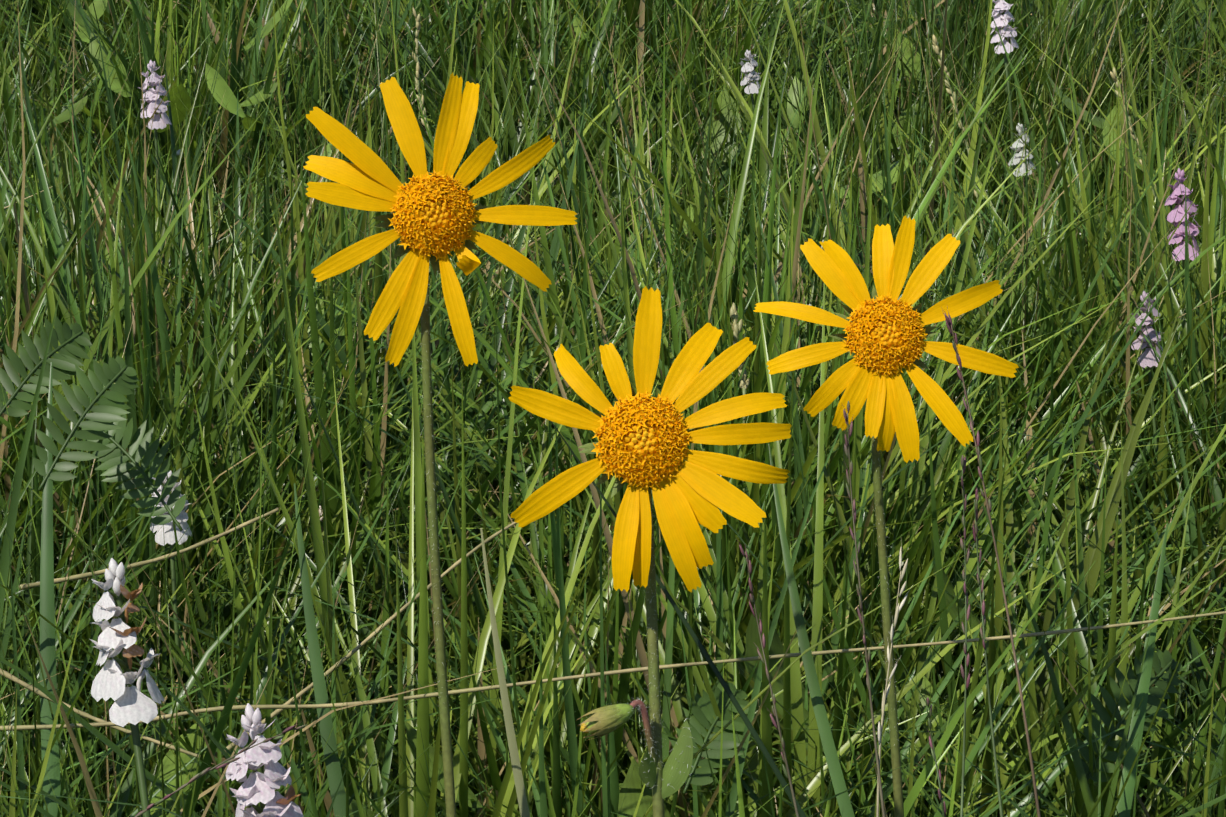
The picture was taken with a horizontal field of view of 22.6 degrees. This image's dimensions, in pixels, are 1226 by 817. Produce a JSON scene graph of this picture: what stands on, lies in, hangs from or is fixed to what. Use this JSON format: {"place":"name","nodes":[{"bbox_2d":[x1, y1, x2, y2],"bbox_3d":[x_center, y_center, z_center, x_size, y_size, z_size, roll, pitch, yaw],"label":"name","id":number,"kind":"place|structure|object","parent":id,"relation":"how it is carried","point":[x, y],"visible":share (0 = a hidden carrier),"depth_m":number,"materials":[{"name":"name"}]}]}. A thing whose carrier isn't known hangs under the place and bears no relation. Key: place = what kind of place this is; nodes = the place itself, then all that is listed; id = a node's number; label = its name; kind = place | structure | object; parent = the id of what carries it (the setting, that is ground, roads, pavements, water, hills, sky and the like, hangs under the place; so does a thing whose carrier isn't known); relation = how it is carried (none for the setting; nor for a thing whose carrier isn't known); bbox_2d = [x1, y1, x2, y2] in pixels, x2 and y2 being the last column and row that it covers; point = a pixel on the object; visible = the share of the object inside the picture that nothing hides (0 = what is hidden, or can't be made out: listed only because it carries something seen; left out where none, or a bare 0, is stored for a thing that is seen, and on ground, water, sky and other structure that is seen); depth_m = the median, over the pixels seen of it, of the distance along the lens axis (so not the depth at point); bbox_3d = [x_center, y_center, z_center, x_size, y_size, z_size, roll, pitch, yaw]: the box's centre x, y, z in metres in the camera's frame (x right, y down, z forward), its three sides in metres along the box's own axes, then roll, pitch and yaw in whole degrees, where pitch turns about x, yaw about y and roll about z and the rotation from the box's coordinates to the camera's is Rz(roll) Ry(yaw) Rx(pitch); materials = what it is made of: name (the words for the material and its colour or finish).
{"place":"outdoors","nodes":[
{"label":"outdoors","id":0,"kind":"place"},
{"bbox_2d":[0,0,1225,816],"bbox_3d":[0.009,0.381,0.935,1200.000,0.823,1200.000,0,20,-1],"label":"meadow ground","id":1,"kind":"structure","parent":0,"point":[277,141],"depth_m":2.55,"materials":[{"name":"green plant"}]},
{"bbox_2d":[90,558,165,816],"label":"orchid flowers","id":2,"kind":"object","parent":1,"relation":"on","point":[133,705],"visible":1,"depth_m":0.84,"materials":[{"name":"white plant"}]},
{"bbox_2d":[138,60,172,338],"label":"orchid flowers","id":3,"kind":"object","parent":1,"relation":"on","point":[161,110],"visible":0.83,"depth_m":1.86,"materials":[{"name":"white plant"}]},
{"bbox_2d":[150,470,191,728],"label":"orchid flowers","id":4,"kind":"object","parent":1,"relation":"on","point":[166,536],"visible":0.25,"depth_m":1.19,"materials":[{"name":"white plant"}]},
{"bbox_2d":[226,703,302,816],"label":"orchid flowers","id":5,"kind":"object","parent":1,"relation":"on","point":[258,785],"visible":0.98,"depth_m":0.81,"materials":[{"name":"white plant"}]},
{"bbox_2d":[303,73,576,816],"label":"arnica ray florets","id":6,"kind":"object","parent":1,"relation":"on","point":[435,217],"visible":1,"depth_m":0.84,"materials":[{"name":"yellow plant"}]},
{"bbox_2d":[135,307,1040,816],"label":"dry grass stalks","id":7,"kind":"object","parent":1,"relation":"on","point":[889,651],"visible":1,"depth_m":0.80,"materials":[{"name":"plant"}]},
{"bbox_2d":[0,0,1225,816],"bbox_3d":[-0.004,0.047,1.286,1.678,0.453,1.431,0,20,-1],"label":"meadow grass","id":8,"kind":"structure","parent":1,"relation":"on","point":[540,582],"depth_m":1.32,"materials":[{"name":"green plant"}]},
{"bbox_2d":[0,316,1183,793],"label":"fern-like leaves","id":9,"kind":"object","parent":8,"relation":"on","point":[108,416],"visible":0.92,"depth_m":1.04,"materials":[{"name":"green plant"}]},
{"bbox_2d":[40,362,1167,816],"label":"grass blades","id":10,"kind":"object","parent":8,"relation":"on","point":[52,784],"visible":0.92,"depth_m":1.00,"materials":[{"name":"green plant"}]},
{"bbox_2d":[0,508,1225,757],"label":"dry grass stalks","id":11,"kind":"object","parent":1,"relation":"on","point":[218,708],"visible":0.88,"depth_m":1.01,"materials":[{"name":"plant"}]},
{"bbox_2d":[6,0,1225,816],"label":"leaves","id":12,"kind":"object","parent":1,"relation":"on","point":[632,790],"visible":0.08,"depth_m":1.91,"materials":[{"name":"green plant"}]},
{"bbox_2d":[508,286,790,816],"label":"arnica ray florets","id":13,"kind":"object","parent":1,"relation":"on","point":[643,442],"visible":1,"depth_m":0.80,"materials":[{"name":"yellow plant"}]},
{"bbox_2d":[739,50,760,145],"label":"orchid flowers","id":14,"kind":"object","parent":1,"relation":"on","point":[752,88],"visible":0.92,"depth_m":2.07,"materials":[{"name":"white plant"}]},
{"bbox_2d":[411,3,1176,603],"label":"grass stems","id":15,"kind":"object","parent":1,"relation":"on","point":[737,329],"depth_m":1.89,"materials":[{"name":"plant"}]},
{"bbox_2d":[753,215,1018,816],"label":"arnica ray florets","id":16,"kind":"object","parent":1,"relation":"on","point":[886,335],"visible":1,"depth_m":0.90,"materials":[{"name":"yellow plant"}]},
{"bbox_2d":[990,0,1018,227],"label":"orchid flowers","id":17,"kind":"object","parent":1,"relation":"on","point":[1001,7],"visible":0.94,"depth_m":1.96,"materials":[{"name":"white plant"}]},
{"bbox_2d":[1008,123,1035,294],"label":"orchid flowers","id":18,"kind":"object","parent":1,"relation":"on","point":[1017,159],"visible":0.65,"depth_m":1.88,"materials":[{"name":"white plant"}]},
{"bbox_2d":[1131,291,1162,469],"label":"orchid flowers","id":19,"kind":"object","parent":1,"relation":"on","point":[1147,357],"visible":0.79,"depth_m":1.47,"materials":[{"name":"white plant"}]},
{"bbox_2d":[1164,168,1200,290],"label":"orchid flowers","id":20,"kind":"object","parent":1,"relation":"on","point":[1179,233],"visible":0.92,"depth_m":1.59,"materials":[{"name":"pink plant"}]},
{"bbox_2d":[0,0,1225,480],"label":"meadow grass","id":21,"kind":"structure","parent":0,"point":[632,14],"depth_m":2.26,"materials":[{"name":"green plant"}]}
]}

